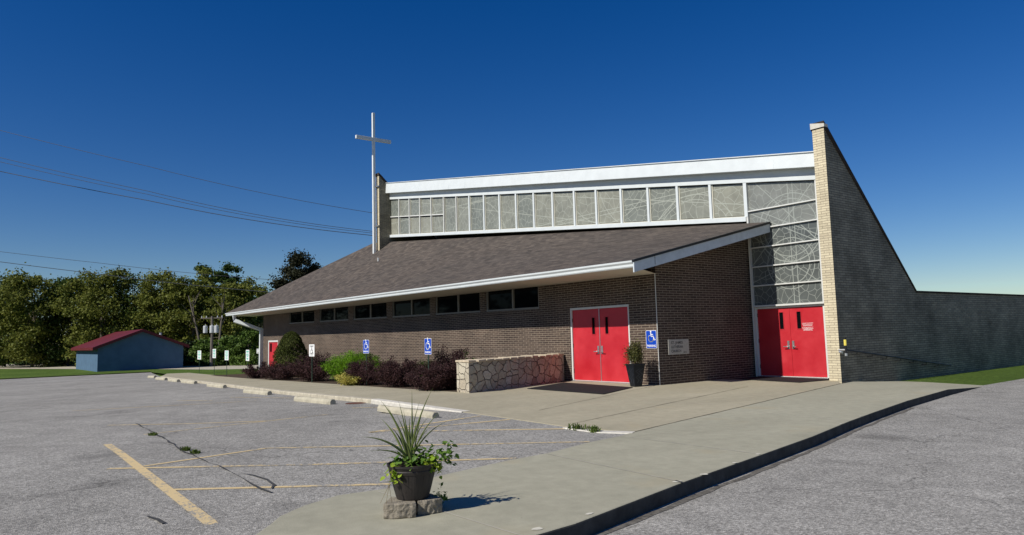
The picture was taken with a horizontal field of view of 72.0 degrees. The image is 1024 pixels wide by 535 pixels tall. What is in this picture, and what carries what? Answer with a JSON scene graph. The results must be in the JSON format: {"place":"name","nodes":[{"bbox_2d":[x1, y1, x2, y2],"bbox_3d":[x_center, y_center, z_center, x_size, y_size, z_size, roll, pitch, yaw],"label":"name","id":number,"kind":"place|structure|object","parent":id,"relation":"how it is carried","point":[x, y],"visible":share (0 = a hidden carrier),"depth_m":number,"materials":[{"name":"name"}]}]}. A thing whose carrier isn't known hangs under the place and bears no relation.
{"place":"outdoors","nodes":[
{"label":"outdoors","id":0,"kind":"place"},
{"bbox_2d":[0,369,258,378],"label":"lawn","id":1,"kind":"structure","parent":0,"point":[14,373],"depth_m":66.49,"materials":[{"name":"green plant"}]},
{"bbox_2d":[197,351,200,369],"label":"parking sign","id":2,"kind":"object","parent":1,"relation":"on","point":[199,355],"visible":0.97,"depth_m":53.66,"materials":[{"name":"white metal"}]},
{"bbox_2d":[213,349,215,368],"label":"parking sign","id":3,"kind":"object","parent":1,"relation":"on","point":[214,353],"visible":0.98,"depth_m":45.78,"materials":[{"name":"white metal"}]},
{"bbox_2d":[0,364,258,369],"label":"road","id":4,"kind":"structure","parent":0,"point":[72,366],"depth_m":78.61,"materials":[{"name":"grey asphalt"}]},
{"bbox_2d":[3,262,264,291],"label":"power line","id":5,"kind":"object","parent":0,"point":[135,278],"visible":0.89,"depth_m":69.98,"materials":[{"name":"metal"}]},
{"bbox_2d":[0,251,269,279],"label":"power line","id":6,"kind":"object","parent":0,"point":[138,267],"visible":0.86,"depth_m":69.99,"materials":[{"name":"metal"}]},
{"bbox_2d":[0,130,370,212],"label":"power line","id":7,"kind":"object","parent":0,"point":[184,175],"visible":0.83,"depth_m":59.98,"materials":[{"name":"metal"}]},
{"bbox_2d":[0,171,372,235],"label":"power line","id":8,"kind":"object","parent":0,"point":[182,207],"visible":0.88,"depth_m":60.98,"materials":[{"name":"metal"}]},
{"bbox_2d":[0,157,372,231],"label":"power line","id":9,"kind":"object","parent":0,"point":[183,199],"visible":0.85,"depth_m":59.98,"materials":[{"name":"metal"}]},
{"bbox_2d":[2,162,376,233],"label":"power line","id":10,"kind":"object","parent":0,"point":[183,202],"visible":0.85,"depth_m":60.48,"materials":[{"name":"metal"}]},
{"bbox_2d":[211,374,456,391],"bbox_3d":[-9.025,5.180,32.960,4.730,0.518,31.400,3,-7,-37],"label":"planting bed","id":11,"kind":"object","parent":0,"point":[331,381],"visible":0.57,"depth_m":29.22,"materials":[{"name":"brown soil"}]},
{"bbox_2d":[225,351,228,375],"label":"parking sign","id":12,"kind":"object","parent":11,"relation":"on","point":[226,355],"visible":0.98,"depth_m":42.05,"materials":[{"name":"white metal"}]},
{"bbox_2d":[246,350,248,377],"bbox_3d":[-13.818,5.098,36.836,0.030,1.579,0.825,2,-7,-32],"label":"parking sign","id":13,"kind":"object","parent":11,"relation":"on","point":[247,355],"visible":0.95,"depth_m":36.86,"materials":[{"name":"white metal"}]},
{"bbox_2d":[240,361,269,378],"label":"burgundy shrub","id":14,"kind":"object","parent":11,"relation":"on","point":[250,372],"visible":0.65,"depth_m":36.27,"materials":[{"name":"purple plant"}]},
{"bbox_2d":[257,360,303,379],"bbox_3d":[-10.774,4.761,32.844,1.753,0.970,3.436,3,-7,-37],"label":"burgundy shrub","id":15,"kind":"object","parent":11,"relation":"on","point":[273,372],"visible":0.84,"depth_m":32.59,"materials":[{"name":"purple plant"}]},
{"bbox_2d":[272,331,308,376],"bbox_3d":[-11.334,4.459,36.214,1.874,2.411,1.899,3,-7,-37],"label":"cone evergreen","id":16,"kind":"object","parent":11,"relation":"on","point":[289,343],"visible":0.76,"depth_m":35.81,"materials":[{"name":"green plant"}]},
{"bbox_2d":[286,349,334,381],"bbox_3d":[-8.382,4.119,29.833,2.302,1.409,3.508,3,-7,-37],"label":"burgundy shrub","id":17,"kind":"object","parent":11,"relation":"on","point":[306,372],"visible":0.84,"depth_m":29.52,"materials":[{"name":"purple plant"}]},
{"bbox_2d":[309,344,313,382],"bbox_3d":[-8.145,3.956,28.691,0.032,1.642,0.579,3,-7,-37],"label":"parking sign","id":18,"kind":"object","parent":11,"relation":"on","point":[311,349],"visible":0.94,"depth_m":28.69,"materials":[{"name":"white metal"}]},
{"bbox_2d":[334,372,362,385],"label":"yellow shrub","id":19,"kind":"object","parent":11,"relation":"on","point":[343,379],"visible":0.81,"depth_m":24.80,"materials":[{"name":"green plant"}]},
{"bbox_2d":[318,348,381,379],"bbox_3d":[-6.495,3.918,28.353,2.225,1.344,4.018,3,-7,-37],"label":"bright green shrub","id":20,"kind":"object","parent":11,"relation":"on","point":[351,357],"visible":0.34,"depth_m":28.05,"materials":[{"name":"green plant"}]},
{"bbox_2d":[342,354,382,385],"bbox_3d":[-5.194,3.610,24.898,1.638,1.100,2.986,3,-7,-37],"label":"burgundy shrub","id":21,"kind":"object","parent":11,"relation":"on","point":[357,369],"visible":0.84,"depth_m":24.61,"materials":[{"name":"purple plant"}]},
{"bbox_2d":[363,340,368,384],"bbox_3d":[-5.075,3.356,24.559,0.032,1.700,0.430,3,-7,-40],"label":"parking sign","id":22,"kind":"object","parent":11,"relation":"on","point":[366,346],"visible":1,"depth_m":24.57,"materials":[{"name":"blue metal"}]},
{"bbox_2d":[356,351,387,374],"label":"olive green shrub","id":23,"kind":"object","parent":11,"relation":"on","point":[378,359],"visible":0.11,"depth_m":28.11,"materials":[{"name":"green plant"}]},
{"bbox_2d":[369,354,426,387],"bbox_3d":[-3.679,3.311,22.777,1.698,1.120,2.643,3,-7,-37],"label":"burgundy shrub","id":24,"kind":"object","parent":11,"relation":"on","point":[392,374],"visible":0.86,"depth_m":22.60,"materials":[{"name":"purple plant"}]},
{"bbox_2d":[416,358,431,377],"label":"dark green shrub","id":25,"kind":"object","parent":11,"relation":"on","point":[421,362],"visible":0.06,"depth_m":24.58,"materials":[{"name":"green plant"}]},
{"bbox_2d":[424,337,431,367],"bbox_3d":[-2.427,2.847,20.484,0.032,1.621,0.441,2,-7,-33],"label":"parking sign","id":26,"kind":"object","parent":11,"relation":"on","point":[427,346],"visible":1,"depth_m":20.50,"materials":[{"name":"blue metal"}]},
{"bbox_2d":[403,359,456,390],"bbox_3d":[-2.331,3.099,20.291,1.961,0.893,1.678,-4,-6,22],"label":"burgundy shrub","id":27,"kind":"object","parent":11,"relation":"on","point":[433,380],"visible":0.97,"depth_m":19.91,"materials":[{"name":"purple plant"}]},
{"bbox_2d":[418,344,480,389],"bbox_3d":[-1.802,2.860,20.544,1.678,1.384,2.373,3,-7,-37],"label":"burgundy shrub","id":28,"kind":"object","parent":11,"relation":"on","point":[445,363],"visible":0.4,"depth_m":20.32,"materials":[{"name":"purple plant"}]},
{"bbox_2d":[160,373,846,433],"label":"sidewalk","id":29,"kind":"structure","parent":0,"point":[634,409],"depth_m":16.25,"materials":[{"name":"beige concrete"}]},
{"bbox_2d":[455,353,564,392],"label":"stone wall","id":30,"kind":"structure","parent":29,"relation":"on","point":[480,375],"depth_m":20.15,"materials":[{"name":"beige stone"}]},
{"bbox_2d":[567,422,589,430],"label":"weed tuft","id":31,"kind":"object","parent":29,"relation":"on","point":[577,426],"visible":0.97,"depth_m":10.96,"materials":[{"name":"green plant"}]},
{"bbox_2d":[527,382,632,393],"bbox_3d":[1.907,3.294,19.324,2.236,0.012,4.007,3,-7,-37],"label":"door mat","id":32,"kind":"object","parent":29,"relation":"on","point":[584,388],"depth_m":19.05,"materials":[{"name":"black rubber"}]},
{"bbox_2d":[587,425,600,432],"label":"weed tuft","id":33,"kind":"object","parent":29,"relation":"on","point":[593,429],"visible":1,"depth_m":10.65,"materials":[{"name":"green plant"}]},
{"bbox_2d":[622,335,644,386],"bbox_3d":[3.382,2.535,19.427,0.696,1.471,0.690,1,-6,-25],"label":"urn planter","id":34,"kind":"object","parent":29,"relation":"on","point":[635,370],"visible":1,"depth_m":19.26,"materials":[{"name":"grey plastic"}]},
{"bbox_2d":[735,376,828,382],"bbox_3d":[7.807,3.248,20.498,1.491,0.012,2.462,2,-6,-30],"label":"door mat","id":35,"kind":"object","parent":29,"relation":"on","point":[781,379],"depth_m":20.35,"materials":[{"name":"black rubber"}]},
{"bbox_2d":[0,372,1023,534],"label":"parking lot","id":36,"kind":"structure","parent":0,"point":[84,455],"depth_m":8.55,"materials":[{"name":"grey asphalt"}]},
{"bbox_2d":[148,432,157,435],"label":"weed tuft","id":37,"kind":"object","parent":36,"relation":"on","point":[152,433],"visible":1,"depth_m":11.99,"materials":[{"name":"green plant"}]},
{"bbox_2d":[155,377,167,379],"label":"parking block","id":38,"kind":"structure","parent":36,"relation":"on","point":[160,378],"depth_m":42.74,"materials":[{"name":"concrete"}]},
{"bbox_2d":[168,378,179,381],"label":"parking block","id":39,"kind":"structure","parent":36,"relation":"on","point":[173,380],"depth_m":38.61,"materials":[{"name":"concrete"}]},
{"bbox_2d":[180,446,190,450],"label":"weed tuft","id":40,"kind":"object","parent":36,"relation":"on","point":[185,448],"visible":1,"depth_m":9.92,"materials":[{"name":"green plant"}]},
{"bbox_2d":[181,380,196,383],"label":"parking block","id":41,"kind":"structure","parent":36,"relation":"on","point":[189,381],"depth_m":35.35,"materials":[{"name":"concrete"}]},
{"bbox_2d":[190,449,200,453],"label":"weed tuft","id":42,"kind":"object","parent":36,"relation":"on","point":[193,451],"visible":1,"depth_m":9.62,"materials":[{"name":"green plant"}]},
{"bbox_2d":[207,383,226,387],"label":"parking block","id":43,"kind":"structure","parent":36,"relation":"on","point":[216,385],"depth_m":29.55,"materials":[{"name":"concrete"}]},
{"bbox_2d":[243,389,271,394],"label":"parking block","id":44,"kind":"structure","parent":36,"relation":"on","point":[260,392],"depth_m":23.40,"materials":[{"name":"concrete"}]},
{"bbox_2d":[294,396,335,404],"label":"parking block","id":45,"kind":"structure","parent":36,"relation":"on","point":[315,400],"depth_m":18.27,"materials":[{"name":"concrete"}]},
{"bbox_2d":[377,405,438,417],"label":"parking block","id":46,"kind":"structure","parent":36,"relation":"on","point":[407,412],"depth_m":13.87,"materials":[{"name":"concrete"}]},
{"bbox_2d":[0,354,1023,384],"bbox_3d":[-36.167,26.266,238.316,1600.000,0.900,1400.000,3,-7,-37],"label":"ground","id":47,"kind":"structure","parent":0,"point":[990,376],"depth_m":22.18,"materials":[{"name":"green plant"}]},
{"bbox_2d":[0,273,38,366],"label":"broadleaf tree","id":48,"kind":"object","parent":47,"relation":"on","point":[3,360],"visible":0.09,"depth_m":95.23,"materials":[{"name":"green plant"}]},
{"bbox_2d":[2,316,52,365],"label":"broadleaf tree","id":49,"kind":"object","parent":47,"relation":"on","point":[23,360],"visible":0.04,"depth_m":103.69,"materials":[{"name":"green plant"}]},
{"bbox_2d":[0,262,79,366],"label":"broadleaf tree","id":50,"kind":"object","parent":47,"relation":"on","point":[15,299],"visible":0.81,"depth_m":90.93,"materials":[{"name":"green plant"}]},
{"bbox_2d":[4,302,75,366],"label":"broadleaf tree","id":51,"kind":"object","parent":47,"relation":"on","point":[44,349],"visible":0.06,"depth_m":103.27,"materials":[{"name":"green plant"}]},
{"bbox_2d":[48,307,77,364],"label":"broadleaf tree","id":52,"kind":"object","parent":47,"relation":"on","point":[73,362],"depth_m":100.80,"materials":[{"name":"green plant"}]},
{"bbox_2d":[25,275,108,365],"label":"broadleaf tree","id":53,"kind":"object","parent":47,"relation":"on","point":[58,339],"visible":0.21,"depth_m":92.82,"materials":[{"name":"green plant"}]},
{"bbox_2d":[44,265,144,366],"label":"broadleaf tree","id":54,"kind":"object","parent":47,"relation":"on","point":[90,296],"visible":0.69,"depth_m":90.82,"materials":[{"name":"green plant"}]},
{"bbox_2d":[71,273,163,338],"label":"broadleaf tree","id":55,"kind":"object","parent":47,"relation":"on","point":[137,310],"visible":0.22,"depth_m":92.99,"materials":[{"name":"green plant"}]},
{"bbox_2d":[71,329,188,371],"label":"blue building","id":56,"kind":"structure","parent":47,"relation":"on","point":[141,349],"depth_m":71.91,"materials":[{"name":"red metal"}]},
{"bbox_2d":[116,266,204,362],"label":"broadleaf tree","id":57,"kind":"object","parent":47,"relation":"on","point":[146,298],"visible":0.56,"depth_m":90.98,"materials":[{"name":"green plant"}]},
{"bbox_2d":[181,339,195,365],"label":"roadside shrub","id":58,"kind":"object","parent":47,"relation":"on","point":[186,351],"visible":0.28,"depth_m":81.34,"materials":[{"name":"green plant"}]},
{"bbox_2d":[154,267,223,342],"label":"broadleaf tree","id":59,"kind":"object","parent":47,"relation":"on","point":[179,318],"visible":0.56,"depth_m":89.32,"materials":[{"name":"green plant"}]},
{"bbox_2d":[184,293,199,339],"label":"bare tree","id":60,"kind":"object","parent":47,"relation":"on","point":[194,321],"visible":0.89,"depth_m":83.98,"materials":[{"name":"grey plant"}]},
{"bbox_2d":[183,337,217,365],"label":"roadside shrub","id":61,"kind":"object","parent":47,"relation":"on","point":[202,345],"visible":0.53,"depth_m":79.22,"materials":[{"name":"green plant"}]},
{"bbox_2d":[183,262,218,336],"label":"broadleaf tree","id":62,"kind":"object","parent":47,"relation":"on","point":[200,269],"visible":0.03,"depth_m":96.67,"materials":[{"name":"green plant"}]},
{"bbox_2d":[201,315,222,365],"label":"utility pole","id":63,"kind":"object","parent":47,"relation":"on","point":[214,329],"visible":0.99,"depth_m":75.95,"materials":[{"name":"grey wood"}]},
{"bbox_2d":[200,352,231,365],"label":"roadside shrub","id":64,"kind":"object","parent":47,"relation":"on","point":[220,360],"visible":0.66,"depth_m":77.23,"materials":[{"name":"green plant"}]},
{"bbox_2d":[211,291,229,344],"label":"bare tree","id":65,"kind":"object","parent":47,"relation":"on","point":[221,322],"visible":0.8,"depth_m":83.98,"materials":[{"name":"brown plant"}]},
{"bbox_2d":[205,333,244,364],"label":"roadside shrub","id":66,"kind":"object","parent":47,"relation":"on","point":[223,343],"visible":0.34,"depth_m":78.14,"materials":[{"name":"green plant"}]},
{"bbox_2d":[196,276,270,355],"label":"broadleaf tree","id":67,"kind":"object","parent":47,"relation":"on","point":[234,299],"visible":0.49,"depth_m":87.10,"materials":[{"name":"green plant"}]},
{"bbox_2d":[211,261,258,338],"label":"broadleaf tree","id":68,"kind":"object","parent":47,"relation":"on","point":[228,268],"visible":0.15,"depth_m":97.16,"materials":[{"name":"green plant"}]},
{"bbox_2d":[223,329,258,365],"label":"roadside shrub","id":69,"kind":"object","parent":47,"relation":"on","point":[241,345],"visible":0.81,"depth_m":77.18,"materials":[{"name":"green plant"}]},
{"bbox_2d":[257,247,321,327],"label":"magnolia tree","id":70,"kind":"object","parent":47,"relation":"on","point":[290,272],"visible":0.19,"depth_m":61.28,"materials":[{"name":"green plant"}]},
{"bbox_2d":[225,120,1023,384],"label":"church","id":71,"kind":"structure","parent":47,"relation":"on","point":[771,265],"depth_m":23.03,"materials":[{"name":"brown brick"}]},
{"bbox_2d":[269,342,277,363],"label":"door leaf","id":72,"kind":"structure","parent":71,"relation":"in","point":[273,345],"depth_m":45.69,"materials":[{"name":"red paint"}]},
{"bbox_2d":[289,310,313,323],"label":"window","id":73,"kind":"structure","parent":71,"relation":"in","point":[304,316],"depth_m":41.61,"materials":[{"name":"black glass"}]},
{"bbox_2d":[320,307,347,321],"bbox_3d":[-9.555,2.535,37.903,0.095,0.734,3.868,3,-7,-37],"label":"window","id":74,"kind":"structure","parent":71,"relation":"in","point":[341,313],"depth_m":37.85,"materials":[{"name":"black glass"}]},
{"bbox_2d":[354,303,386,319],"bbox_3d":[-6.919,2.155,34.419,0.095,0.747,3.678,3,-7,-37],"label":"window","id":75,"kind":"structure","parent":71,"relation":"in","point":[370,311],"depth_m":34.35,"materials":[{"name":"black glass"}]},
{"bbox_2d":[355,113,390,253],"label":"cross","id":76,"kind":"object","parent":71,"relation":"attached to","point":[373,139],"visible":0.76,"depth_m":42.39,"materials":[{"name":"metal"}]},
{"bbox_2d":[393,298,429,317],"bbox_3d":[-4.442,1.798,31.146,0.095,0.758,3.418,3,-7,-37],"label":"window","id":77,"kind":"structure","parent":71,"relation":"in","point":[417,307],"depth_m":31.08,"materials":[{"name":"black glass"}]},
{"bbox_2d":[436,293,479,314],"bbox_3d":[-2.158,1.468,28.127,0.095,0.769,3.298,3,-7,-37],"label":"window","id":78,"kind":"structure","parent":71,"relation":"in","point":[464,303],"depth_m":28.06,"materials":[{"name":"black glass"}]},
{"bbox_2d":[486,286,538,311],"bbox_3d":[0.012,1.155,25.259,0.095,0.779,3.138,3,-7,-37],"label":"window","id":79,"kind":"structure","parent":71,"relation":"in","point":[520,298],"depth_m":25.19,"materials":[{"name":"black glass"}]},
{"bbox_2d":[572,309,600,380],"bbox_3d":[2.312,2.420,22.067,0.148,2.199,1.235,3,-7,-37],"label":"door leaf","id":80,"kind":"structure","parent":71,"relation":"in","point":[587,365],"depth_m":22.07,"materials":[{"name":"red paint"}]},
{"bbox_2d":[599,307,629,381],"bbox_3d":[3.060,2.304,21.079,0.148,2.199,1.235,3,-7,-37],"label":"door leaf","id":81,"kind":"structure","parent":71,"relation":"in","point":[614,335],"depth_m":21.12,"materials":[{"name":"red paint"}]},
{"bbox_2d":[646,330,656,347],"bbox_3d":[3.924,2.026,19.861,0.010,0.505,0.392,3,-7,-37],"label":"parking sign","id":82,"kind":"object","parent":71,"relation":"attached to","point":[651,339],"visible":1,"depth_m":19.85,"materials":[{"name":"blue metal"}]},
{"bbox_2d":[757,308,792,375],"bbox_3d":[8.104,2.305,21.796,0.148,2.064,1.108,3,-7,-37],"label":"door leaf","id":83,"kind":"structure","parent":71,"relation":"in","point":[773,324],"depth_m":21.80,"materials":[{"name":"red paint"}]},
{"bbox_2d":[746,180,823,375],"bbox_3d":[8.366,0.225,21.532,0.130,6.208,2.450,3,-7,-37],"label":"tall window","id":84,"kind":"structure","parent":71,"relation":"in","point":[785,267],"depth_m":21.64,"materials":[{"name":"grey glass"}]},
{"bbox_2d":[789,306,827,376],"bbox_3d":[8.775,2.201,20.909,0.148,2.064,1.108,3,-7,-37],"label":"door leaf","id":85,"kind":"structure","parent":71,"relation":"in","point":[806,323],"depth_m":20.92,"materials":[{"name":"red paint"}]},
{"bbox_2d":[838,338,951,366],"bbox_3d":[11.688,2.579,21.195,6.748,1.080,0.217,3,-7,-37],"label":"handrail","id":86,"kind":"object","parent":71,"relation":"attached to","point":[845,349],"visible":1,"depth_m":20.24,"materials":[{"name":"grey metal"}]},
{"bbox_2d":[0,0,1023,339],"label":"sky","id":87,"kind":"structure","parent":0,"point":[922,101],"materials":[{"name":"blue"}]},
{"bbox_2d":[256,381,981,534],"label":"sidewalk","id":88,"kind":"structure","parent":0,"point":[592,488],"depth_m":7.50,"materials":[{"name":"concrete"}]},
{"bbox_2d":[383,497,415,518],"bbox_3d":[-0.934,2.016,5.917,0.273,0.120,0.269,-1,-6,-5],"label":"concrete block","id":89,"kind":"object","parent":88,"relation":"on","point":[395,508],"depth_m":5.80,"materials":[{"name":"grey concrete"}]},
{"bbox_2d":[368,388,458,502],"bbox_3d":[-0.871,1.575,6.102,0.822,1.048,0.535,-1,-6,-8],"label":"potted plant","id":90,"kind":"object","parent":89,"relation":"on","point":[411,473],"visible":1,"depth_m":5.98,"materials":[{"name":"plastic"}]},
{"bbox_2d":[415,493,441,514],"bbox_3d":[-0.729,2.021,6.022,0.223,0.118,0.247,1,-6,-24],"label":"concrete block","id":91,"kind":"object","parent":88,"relation":"on","point":[431,504],"depth_m":5.92,"materials":[{"name":"grey concrete"}]},
{"bbox_2d":[433,482,449,503],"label":"weed","id":92,"kind":"object","parent":88,"relation":"on","point":[444,497],"visible":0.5,"depth_m":6.11,"materials":[{"name":"green plant"}]}
]}

